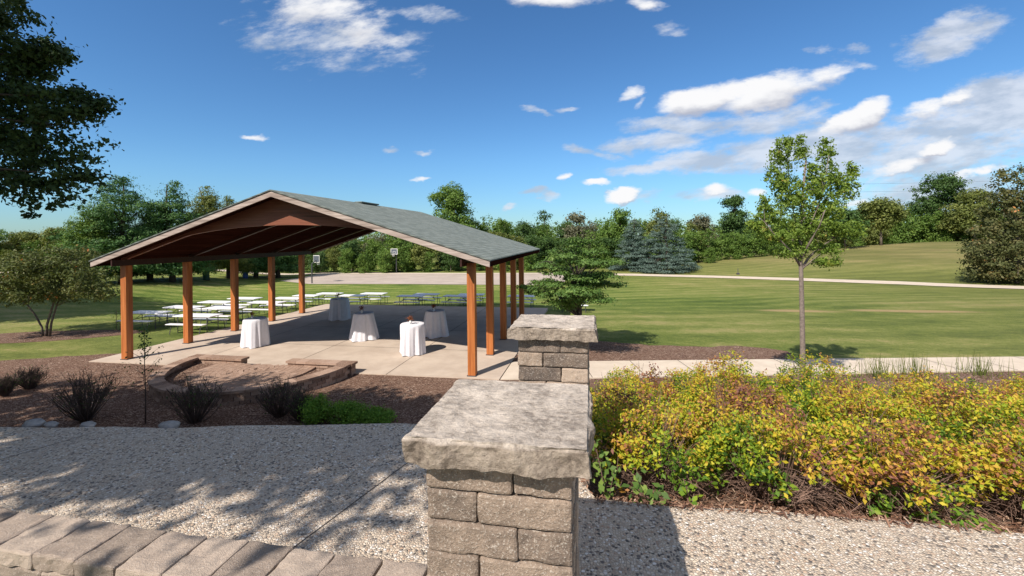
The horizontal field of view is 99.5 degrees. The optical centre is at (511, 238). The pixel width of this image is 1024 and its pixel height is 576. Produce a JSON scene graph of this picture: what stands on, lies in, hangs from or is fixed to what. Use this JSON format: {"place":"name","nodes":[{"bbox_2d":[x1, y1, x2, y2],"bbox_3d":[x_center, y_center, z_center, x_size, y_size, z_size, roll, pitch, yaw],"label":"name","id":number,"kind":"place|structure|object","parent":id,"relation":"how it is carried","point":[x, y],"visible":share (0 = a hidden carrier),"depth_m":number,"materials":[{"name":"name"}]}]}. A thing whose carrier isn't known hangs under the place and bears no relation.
{"place":"outdoors","nodes":[
{"label":"outdoors","id":0,"kind":"place"},
{"bbox_2d":[0,423,1023,575],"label":"aggregate path","id":1,"kind":"structure","parent":0,"point":[287,485],"depth_m":2.56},
{"bbox_2d":[0,508,427,575],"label":"edging wall","id":2,"kind":"structure","parent":1,"relation":"on","point":[40,545],"depth_m":2.09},
{"bbox_2d":[402,379,595,575],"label":"stone pillar","id":3,"kind":"structure","parent":1,"relation":"on","point":[505,464],"depth_m":1.34,"materials":[{"name":"stone"}]},
{"bbox_2d":[507,314,597,485],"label":"stone pillar","id":4,"kind":"structure","parent":1,"relation":"on","point":[553,348],"depth_m":2.98,"materials":[{"name":"stone"}]},
{"bbox_2d":[0,239,1023,365],"bbox_3d":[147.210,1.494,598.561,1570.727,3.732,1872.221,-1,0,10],"label":"lawn","id":5,"kind":"structure","parent":0,"point":[849,320],"depth_m":26.12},
{"bbox_2d":[0,229,47,256],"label":"deciduous tree","id":6,"kind":"object","parent":5,"relation":"on","point":[19,237],"visible":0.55,"depth_m":83.00,"materials":[{"name":"green plant"}]},
{"bbox_2d":[30,226,74,250],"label":"deciduous tree","id":7,"kind":"object","parent":5,"relation":"on","point":[45,233],"visible":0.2,"depth_m":83.74,"materials":[{"name":"green plant"}]},
{"bbox_2d":[0,0,125,219],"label":"overhanging oak","id":8,"kind":"object","parent":5,"relation":"on","point":[30,61],"visible":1,"depth_m":4.85,"materials":[{"name":"green plant"}]},
{"bbox_2d":[0,330,142,342],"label":"mulch ring","id":9,"kind":"object","parent":5,"relation":"on","point":[19,337],"visible":0.9,"depth_m":18.95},
{"bbox_2d":[0,242,120,335],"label":"crabapple tree","id":10,"kind":"object","parent":9,"relation":"on","point":[31,277],"visible":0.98,"depth_m":18.28,"materials":[{"name":"green plant"}]},
{"bbox_2d":[44,197,142,281],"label":"white pine","id":11,"kind":"object","parent":5,"relation":"on","point":[78,227],"visible":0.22,"depth_m":41.55,"materials":[{"name":"green plant"}]},
{"bbox_2d":[42,172,174,282],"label":"white pine","id":12,"kind":"object","parent":5,"relation":"on","point":[122,219],"visible":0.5,"depth_m":42.21,"materials":[{"name":"green plant"}]},
{"bbox_2d":[116,310,175,329],"bbox_3d":[-17.239,3.866,20.563,1.890,0.750,1.500,-1,0,10],"label":"folding picnic table","id":13,"kind":"object","parent":5,"relation":"on","point":[142,312],"visible":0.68,"depth_m":20.58,"materials":[{"name":"white plastic"}]},
{"bbox_2d":[111,180,220,281],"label":"white pine","id":14,"kind":"object","parent":5,"relation":"on","point":[176,218],"visible":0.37,"depth_m":44.94,"materials":[{"name":"green plant"}]},
{"bbox_2d":[165,313,228,334],"bbox_3d":[-14.158,3.829,19.552,1.890,0.750,1.500,-1,0,8],"label":"folding picnic table","id":15,"kind":"object","parent":5,"relation":"on","point":[206,316],"visible":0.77,"depth_m":19.37,"materials":[{"name":"white plastic"}]},
{"bbox_2d":[178,185,250,280],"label":"white pine","id":16,"kind":"object","parent":5,"relation":"on","point":[205,201],"visible":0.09,"depth_m":49.18,"materials":[{"name":"green plant"}]},
{"bbox_2d":[214,195,261,278],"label":"white pine","id":17,"kind":"object","parent":5,"relation":"on","point":[244,267],"visible":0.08,"depth_m":53.60,"materials":[{"name":"green plant"}]},
{"bbox_2d":[147,354,357,406],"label":"curved planter wall","id":18,"kind":"structure","parent":5,"relation":"on","point":[334,371],"depth_m":11.72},
{"bbox_2d":[164,363,324,386],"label":"planter mulch","id":19,"kind":"object","parent":18,"relation":"in","point":[173,377],"visible":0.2,"depth_m":12.75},
{"bbox_2d":[185,362,315,387],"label":"paver patio","id":20,"kind":"structure","parent":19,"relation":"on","point":[224,374],"depth_m":12.46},
{"bbox_2d":[239,256,287,277],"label":"white pine","id":21,"kind":"object","parent":5,"relation":"on","point":[258,262],"visible":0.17,"depth_m":56.05,"materials":[{"name":"green plant"}]},
{"bbox_2d":[256,255,305,277],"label":"white pine","id":22,"kind":"object","parent":5,"relation":"on","point":[288,266],"visible":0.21,"depth_m":58.68,"materials":[{"name":"green plant"}]},
{"bbox_2d":[89,304,547,379],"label":"pavilion slab","id":23,"kind":"structure","parent":5,"relation":"on","point":[378,356],"depth_m":16.33,"materials":[{"name":"concrete"}]},
{"bbox_2d":[88,189,539,376],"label":"picnic pavilion","id":24,"kind":"structure","parent":23,"relation":"on","point":[270,224],"depth_m":15.15,"materials":[{"name":"wood"}]},
{"bbox_2d":[0,307,1018,546],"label":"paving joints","id":25,"kind":"object","parent":23,"relation":"on","point":[390,371],"visible":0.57,"depth_m":13.18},
{"bbox_3d":[-9.823,3.595,16.592,0.780,1.035,0.780,-1,0,10],"label":"cocktail table","id":26,"kind":"object","parent":23,"relation":"on","visible":0},
{"bbox_2d":[240,316,269,348],"bbox_3d":[-9.823,3.586,16.584,0.902,1.047,0.910,-1,0,25],"label":"tablecloth","id":27,"kind":"object","parent":26,"relation":"on","point":[255,332],"visible":0.97,"depth_m":16.27,"materials":[{"name":"white fabric"}]},
{"bbox_3d":[-6.014,3.551,17.599,0.740,1.035,0.740,-1,0,10],"label":"cocktail table","id":28,"kind":"object","parent":23,"relation":"on","visible":0},
{"bbox_2d":[349,311,379,341],"bbox_3d":[-6.018,3.542,17.615,1.169,1.047,1.163,-1,0,-24],"label":"tablecloth","id":29,"kind":"object","parent":28,"relation":"on","point":[363,326],"visible":0.99,"depth_m":17.22,"materials":[{"name":"white fabric"}]},
{"bbox_3d":[-3.178,3.519,17.979,0.740,1.035,0.740,-1,0,10],"label":"cocktail table","id":30,"kind":"object","parent":23,"relation":"on","visible":0},
{"bbox_2d":[423,309,448,338],"bbox_3d":[-3.188,3.510,17.989,1.049,1.047,1.054,-1,0,-32],"label":"tablecloth","id":31,"kind":"object","parent":30,"relation":"on","point":[435,322],"visible":0.93,"depth_m":17.62,"materials":[{"name":"white fabric"}]},
{"bbox_3d":[-8.728,3.582,21.956,0.840,1.035,0.840,-1,0,10],"label":"cocktail table","id":32,"kind":"object","parent":23,"relation":"on","visible":0},
{"bbox_2d":[328,297,350,320],"bbox_3d":[-8.735,3.573,21.958,1.042,1.047,1.027,-1,0,-7],"label":"tablecloth","id":33,"kind":"object","parent":32,"relation":"on","point":[339,308],"visible":0.98,"depth_m":21.56,"materials":[{"name":"white fabric"}]},
{"bbox_2d":[337,247,354,272],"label":"woodland tree","id":34,"kind":"object","parent":5,"relation":"on","point":[344,261],"visible":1,"depth_m":65.33,"materials":[{"name":"green plant"}]},
{"bbox_2d":[336,240,363,271],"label":"woodland tree","id":35,"kind":"object","parent":5,"relation":"on","point":[352,244],"visible":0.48,"depth_m":67.87,"materials":[{"name":"green plant"}]},
{"bbox_2d":[362,238,384,270],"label":"woodland tree","id":36,"kind":"object","parent":5,"relation":"on","point":[372,244],"visible":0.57,"depth_m":69.81,"materials":[{"name":"green plant"}]},
{"bbox_2d":[385,237,418,271],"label":"woodland tree","id":37,"kind":"object","parent":5,"relation":"on","point":[398,242],"visible":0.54,"depth_m":67.00,"materials":[{"name":"green plant"}]},
{"bbox_2d":[282,274,564,284],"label":"court","id":38,"kind":"object","parent":5,"relation":"on","point":[391,279],"visible":0.73,"depth_m":54.67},
{"bbox_2d":[408,244,439,271],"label":"woodland tree","id":39,"kind":"object","parent":5,"relation":"on","point":[419,254],"visible":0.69,"depth_m":66.36,"materials":[{"name":"green plant"}]},
{"bbox_2d":[428,181,477,228],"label":"deciduous tree","id":40,"kind":"object","parent":5,"relation":"on","point":[454,208],"visible":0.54,"depth_m":75.31,"materials":[{"name":"green plant"}]},
{"bbox_2d":[0,353,1023,532],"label":"mulch bed","id":41,"kind":"object","parent":5,"relation":"on","point":[411,399],"visible":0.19,"depth_m":10.88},
{"bbox_2d":[0,371,28,396],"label":"bare shrub","id":42,"kind":"object","parent":41,"relation":"on","point":[7,386],"visible":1,"depth_m":11.49,"materials":[{"name":"brown plant"}]},
{"bbox_2d":[6,364,50,388],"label":"bare shrub","id":43,"kind":"object","parent":41,"relation":"on","point":[27,381],"visible":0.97,"depth_m":12.02,"materials":[{"name":"brown plant"}]},
{"bbox_2d":[42,366,120,421],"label":"bare shrub","id":44,"kind":"object","parent":41,"relation":"on","point":[83,412],"visible":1,"depth_m":9.76,"materials":[{"name":"brown plant"}]},
{"bbox_2d":[122,324,162,423],"bbox_3d":[-8.173,3.026,9.643,0.697,2.215,0.646,-1,0,-27],"label":"young sapling","id":45,"kind":"object","parent":41,"relation":"on","point":[143,344],"visible":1,"depth_m":9.63,"materials":[{"name":"green plant"}]},
{"bbox_2d":[164,365,227,423],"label":"bare shrub","id":46,"kind":"object","parent":41,"relation":"on","point":[195,418],"visible":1,"depth_m":9.63,"materials":[{"name":"brown plant"}]},
{"bbox_2d":[255,375,304,417],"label":"bare shrub","id":47,"kind":"object","parent":41,"relation":"on","point":[276,411],"visible":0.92,"depth_m":9.85,"materials":[{"name":"brown plant"}]},
{"bbox_2d":[280,386,315,420],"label":"bare shrub","id":48,"kind":"object","parent":41,"relation":"on","point":[293,403],"visible":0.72,"depth_m":9.63,"materials":[{"name":"brown plant"}]},
{"bbox_2d":[291,391,340,424],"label":"green perennial","id":49,"kind":"object","parent":41,"relation":"on","point":[314,410],"visible":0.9,"depth_m":9.47,"materials":[{"name":"green plant"}]},
{"bbox_2d":[323,395,375,424],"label":"green perennial","id":50,"kind":"object","parent":41,"relation":"on","point":[349,412],"visible":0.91,"depth_m":9.46,"materials":[{"name":"green plant"}]},
{"bbox_2d":[358,404,397,423],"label":"green perennial","id":51,"kind":"object","parent":41,"relation":"on","point":[377,415],"visible":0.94,"depth_m":9.43,"materials":[{"name":"green plant"}]},
{"bbox_2d":[589,439,620,499],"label":"leafy weed","id":52,"kind":"object","parent":41,"relation":"on","point":[602,483],"visible":0.88,"depth_m":2.97,"materials":[{"name":"green plant"}]},
{"bbox_2d":[590,366,666,407],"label":"spirea shrub","id":53,"kind":"object","parent":41,"relation":"on","point":[607,380],"visible":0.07,"depth_m":6.38,"materials":[{"name":"yellow plant"}]},
{"bbox_2d":[590,362,692,450],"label":"spirea shrub","id":54,"kind":"object","parent":41,"relation":"on","point":[653,381],"visible":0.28,"depth_m":5.03,"materials":[{"name":"yellow plant"}]},
{"bbox_2d":[621,467,669,505],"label":"leafy weed","id":55,"kind":"object","parent":41,"relation":"on","point":[660,491],"visible":0.72,"depth_m":2.80,"materials":[{"name":"green plant"}]},
{"bbox_2d":[591,380,710,474],"bbox_3d":[1.155,1.784,4.030,1.369,0.967,1.122,-1,0,10],"label":"spirea shrub","id":56,"kind":"object","parent":41,"relation":"on","point":[634,393],"visible":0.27,"depth_m":3.93,"materials":[{"name":"yellow plant"}]},
{"bbox_2d":[591,392,736,502],"bbox_3d":[1.063,1.597,3.364,1.065,0.752,1.064,-1,0,-6],"label":"spirea shrub","id":57,"kind":"object","parent":41,"relation":"on","point":[649,464],"visible":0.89,"depth_m":3.21,"materials":[{"name":"yellow plant"}]},
{"bbox_2d":[668,454,708,506],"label":"leafy weed","id":58,"kind":"object","parent":41,"relation":"on","point":[683,488],"visible":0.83,"depth_m":2.97,"materials":[{"name":"green plant"}]},
{"bbox_2d":[656,354,765,409],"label":"spirea shrub","id":59,"kind":"object","parent":41,"relation":"on","point":[677,378],"visible":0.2,"depth_m":5.94,"materials":[{"name":"yellow plant"}]},
{"bbox_2d":[664,350,795,444],"bbox_3d":[2.547,1.881,5.082,1.491,1.275,1.304,-1,0,10],"label":"spirea shrub","id":60,"kind":"object","parent":41,"relation":"on","point":[731,378],"visible":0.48,"depth_m":4.95,"materials":[{"name":"yellow plant"}]},
{"bbox_2d":[660,378,821,485],"bbox_3d":[2.043,1.711,3.904,1.375,0.985,1.198,-1,0,10],"label":"spirea shrub","id":61,"kind":"object","parent":41,"relation":"on","point":[737,403],"visible":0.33,"depth_m":3.80,"materials":[{"name":"yellow plant"}]},
{"bbox_2d":[759,466,798,506],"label":"leafy weed","id":62,"kind":"object","parent":41,"relation":"on","point":[778,491],"visible":0.57,"depth_m":2.91,"materials":[{"name":"green plant"}]},
{"bbox_2d":[692,400,870,518],"bbox_3d":[1.875,1.532,3.120,1.107,0.844,1.089,-1,0,10],"label":"spirea shrub","id":63,"kind":"object","parent":41,"relation":"on","point":[750,468],"visible":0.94,"depth_m":2.94,"materials":[{"name":"yellow plant"}]},
{"bbox_2d":[580,471,1023,533],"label":"leaf litter","id":64,"kind":"object","parent":41,"relation":"on","point":[842,515],"visible":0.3,"depth_m":2.81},
{"bbox_2d":[752,349,876,420],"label":"spirea shrub","id":65,"kind":"object","parent":41,"relation":"on","point":[794,384],"visible":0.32,"depth_m":5.82,"materials":[{"name":"yellow plant"}]},
{"bbox_2d":[770,375,917,453],"bbox_3d":[3.701,2.007,4.865,1.517,1.017,1.335,-1,0,10],"label":"spirea shrub","id":66,"kind":"object","parent":41,"relation":"on","point":[816,387],"visible":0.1,"depth_m":4.82,"materials":[{"name":"yellow plant"}]},
{"bbox_2d":[775,374,949,481],"bbox_3d":[3.044,1.710,3.874,1.332,0.990,1.187,-1,0,10],"label":"spirea shrub","id":67,"kind":"object","parent":41,"relation":"on","point":[817,410],"visible":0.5,"depth_m":3.81,"materials":[{"name":"yellow plant"}]},
{"bbox_2d":[866,479,900,517],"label":"leafy weed","id":68,"kind":"object","parent":41,"relation":"on","point":[884,503],"visible":0.77,"depth_m":2.82,"materials":[{"name":"green plant"}]},
{"bbox_2d":[855,353,916,381],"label":"grass clump","id":69,"kind":"object","parent":41,"relation":"on","point":[876,374],"visible":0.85,"depth_m":12.18,"materials":[{"name":"green plant"}]},
{"bbox_2d":[775,411,1006,530],"bbox_3d":[2.589,1.565,3.028,1.278,0.750,1.082,-1,0,10],"label":"spirea shrub","id":70,"kind":"object","parent":41,"relation":"on","point":[903,443],"visible":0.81,"depth_m":2.81,"materials":[{"name":"yellow plant"}]},
{"bbox_2d":[846,366,976,416],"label":"spirea shrub","id":71,"kind":"object","parent":41,"relation":"on","point":[895,387],"visible":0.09,"depth_m":5.50,"materials":[{"name":"yellow plant"}]},
{"bbox_2d":[891,347,947,387],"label":"grass clump","id":72,"kind":"object","parent":41,"relation":"on","point":[914,367],"visible":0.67,"depth_m":12.20,"materials":[{"name":"green plant"}]},
{"bbox_2d":[899,484,968,526],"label":"leafy weed","id":73,"kind":"object","parent":41,"relation":"on","point":[926,517],"visible":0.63,"depth_m":2.66,"materials":[{"name":"green plant"}]},
{"bbox_2d":[872,376,1023,498],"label":"spirea shrub","id":74,"kind":"object","parent":41,"relation":"on","point":[956,423],"visible":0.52,"depth_m":3.59,"materials":[{"name":"yellow plant"}]},
{"bbox_2d":[873,370,1023,455],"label":"spirea shrub","id":75,"kind":"object","parent":41,"relation":"on","point":[908,392],"visible":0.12,"depth_m":4.65,"materials":[{"name":"yellow plant"}]},
{"bbox_2d":[918,416,1023,530],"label":"spirea shrub","id":76,"kind":"object","parent":41,"relation":"on","point":[994,451],"visible":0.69,"depth_m":2.86,"materials":[{"name":"yellow plant"}]},
{"bbox_2d":[935,348,1015,379],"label":"grass clump","id":77,"kind":"object","parent":41,"relation":"on","point":[985,370],"visible":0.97,"depth_m":12.28,"materials":[{"name":"green plant"}]},
{"bbox_2d":[949,508,1006,531],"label":"leafy weed","id":78,"kind":"object","parent":41,"relation":"on","point":[976,521],"visible":0.45,"depth_m":2.57,"materials":[{"name":"green plant"}]},
{"bbox_2d":[963,371,1023,453],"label":"spirea shrub","id":79,"kind":"object","parent":41,"relation":"on","point":[1015,385],"visible":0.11,"depth_m":5.48,"materials":[{"name":"yellow plant"}]},
{"bbox_2d":[512,219,542,261],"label":"woodland tree","id":80,"kind":"object","parent":5,"relation":"on","point":[524,228],"visible":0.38,"depth_m":79.00,"materials":[{"name":"green plant"}]},
{"bbox_2d":[517,232,547,265],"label":"woodland tree","id":81,"kind":"object","parent":5,"relation":"on","point":[532,240],"visible":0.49,"depth_m":68.79,"materials":[{"name":"green plant"}]},
{"bbox_2d":[515,236,628,314],"bbox_3d":[2.176,2.020,15.315,3.692,4.291,4.454,-1,0,-40],"label":"layered dogwood","id":82,"kind":"object","parent":5,"relation":"on","point":[582,283],"visible":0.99,"depth_m":14.79,"materials":[{"name":"green plant"}]},
{"bbox_2d":[559,208,596,252],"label":"deciduous tree","id":83,"kind":"object","parent":5,"relation":"on","point":[577,229],"visible":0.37,"depth_m":71.00,"materials":[{"name":"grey plant"}]},
{"bbox_2d":[603,207,633,250],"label":"deciduous tree","id":84,"kind":"object","parent":5,"relation":"on","point":[621,221],"visible":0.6,"depth_m":78.22,"materials":[{"name":"green plant"}]},
{"bbox_2d":[604,219,659,271],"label":"blue spruce","id":85,"kind":"object","parent":5,"relation":"on","point":[634,257],"visible":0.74,"depth_m":60.64,"materials":[{"name":"green plant"}]},
{"bbox_2d":[511,341,798,362],"bbox_3d":[4.940,3.974,15.018,9.500,0.001,3.953,-1,0,10],"label":"mulch strip","id":86,"kind":"object","parent":5,"relation":"on","point":[605,351],"visible":0.63,"depth_m":15.01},
{"bbox_2d":[642,206,670,254],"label":"deciduous tree","id":87,"kind":"object","parent":5,"relation":"on","point":[659,215],"visible":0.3,"depth_m":81.26,"materials":[{"name":"green plant"}]},
{"bbox_2d":[632,216,701,273],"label":"blue spruce","id":88,"kind":"object","parent":5,"relation":"on","point":[667,259],"visible":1,"depth_m":57.72,"materials":[{"name":"green plant"}]},
{"bbox_2d":[356,206,1023,257],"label":"distant woods","id":89,"kind":"object","parent":5,"relation":"on","point":[513,230],"visible":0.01,"depth_m":103.81,"materials":[{"name":"green plant"}]},
{"bbox_2d":[683,229,716,262],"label":"woodland tree","id":90,"kind":"object","parent":5,"relation":"on","point":[698,238],"visible":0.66,"depth_m":68.49,"materials":[{"name":"green plant"}]},
{"bbox_2d":[684,212,716,257],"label":"deciduous tree","id":91,"kind":"object","parent":5,"relation":"on","point":[703,222],"visible":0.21,"depth_m":80.92,"materials":[{"name":"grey plant"}]},
{"bbox_2d":[707,230,731,260],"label":"woodland tree","id":92,"kind":"object","parent":5,"relation":"on","point":[717,243],"visible":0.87,"depth_m":69.91,"materials":[{"name":"green plant"}]},
{"bbox_2d":[716,194,752,254],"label":"deciduous tree","id":93,"kind":"object","parent":5,"relation":"on","point":[731,222],"visible":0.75,"depth_m":78.45,"materials":[{"name":"green plant"}]},
{"bbox_2d":[726,231,746,259],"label":"woodland tree","id":94,"kind":"object","parent":5,"relation":"on","point":[733,249],"visible":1,"depth_m":68.83,"materials":[{"name":"green plant"}]},
{"bbox_2d":[740,230,770,257],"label":"woodland tree","id":95,"kind":"object","parent":5,"relation":"on","point":[753,247],"visible":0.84,"depth_m":70.49,"materials":[{"name":"green plant"}]},
{"bbox_2d":[743,133,868,388],"bbox_3d":[7.343,0.701,10.827,3.054,6.682,1.274,-1,0,10],"label":"young maple","id":96,"kind":"object","parent":5,"relation":"on","point":[802,228],"visible":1,"depth_m":10.75,"materials":[{"name":"green plant"}]},
{"bbox_2d":[822,206,874,248],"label":"deciduous tree","id":97,"kind":"object","parent":5,"relation":"on","point":[852,213],"visible":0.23,"depth_m":70.64,"materials":[{"name":"green plant"}]},
{"bbox_2d":[861,225,892,245],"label":"woodland tree","id":98,"kind":"object","parent":5,"relation":"on","point":[873,238],"visible":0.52,"depth_m":81.03,"materials":[{"name":"green plant"}]},
{"bbox_2d":[853,195,914,244],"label":"deciduous tree","id":99,"kind":"object","parent":5,"relation":"on","point":[885,213],"visible":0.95,"depth_m":70.85,"materials":[{"name":"green plant"}]},
{"bbox_2d":[883,207,914,243],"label":"woodland tree","id":100,"kind":"object","parent":5,"relation":"on","point":[894,238],"visible":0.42,"depth_m":85.43,"materials":[{"name":"green plant"}]},
{"bbox_2d":[900,211,935,242],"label":"woodland tree","id":101,"kind":"object","parent":5,"relation":"on","point":[915,228],"visible":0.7,"depth_m":86.36,"materials":[{"name":"green plant"}]},
{"bbox_2d":[903,170,972,234],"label":"deciduous tree","id":102,"kind":"object","parent":5,"relation":"on","point":[947,186],"visible":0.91,"depth_m":85.71,"materials":[{"name":"green plant"}]},
{"bbox_2d":[926,210,956,241],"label":"woodland tree","id":103,"kind":"object","parent":5,"relation":"on","point":[945,236],"visible":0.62,"depth_m":83.31,"materials":[{"name":"green plant"}]},
{"bbox_2d":[934,187,1006,239],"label":"deciduous tree","id":104,"kind":"object","parent":5,"relation":"on","point":[958,213],"visible":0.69,"depth_m":78.71,"materials":[{"name":"green plant"}]},
{"bbox_2d":[955,162,1023,284],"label":"fruiting crabapple","id":105,"kind":"object","parent":5,"relation":"on","point":[998,262],"visible":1,"depth_m":41.20,"materials":[{"name":"green plant"}]},
{"bbox_2d":[0,0,1023,241],"label":"sky","id":106,"kind":"structure","parent":0,"point":[557,107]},
{"bbox_2d":[500,356,1023,379],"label":"sidewalk","id":107,"kind":"structure","parent":0,"point":[596,368],"depth_m":13.32,"materials":[{"name":"concrete"}]},
{"bbox_2d":[551,273,1023,288],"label":"path","id":108,"kind":"structure","parent":0,"point":[902,282],"depth_m":45.01,"materials":[{"name":"concrete"}]},
{"bbox_3d":[-3.488,3.523,15.222,0.800,1.035,0.800,-1,0,10],"label":"cocktail table","id":109,"kind":"object","parent":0,"visible":0},
{"bbox_2d":[400,321,425,356],"bbox_3d":[-3.485,3.514,15.218,0.858,1.047,0.875,-1,0,-22],"label":"tablecloth","id":110,"kind":"object","parent":109,"relation":"on","point":[412,339],"visible":0.98,"depth_m":14.87,"materials":[{"name":"white fabric"}]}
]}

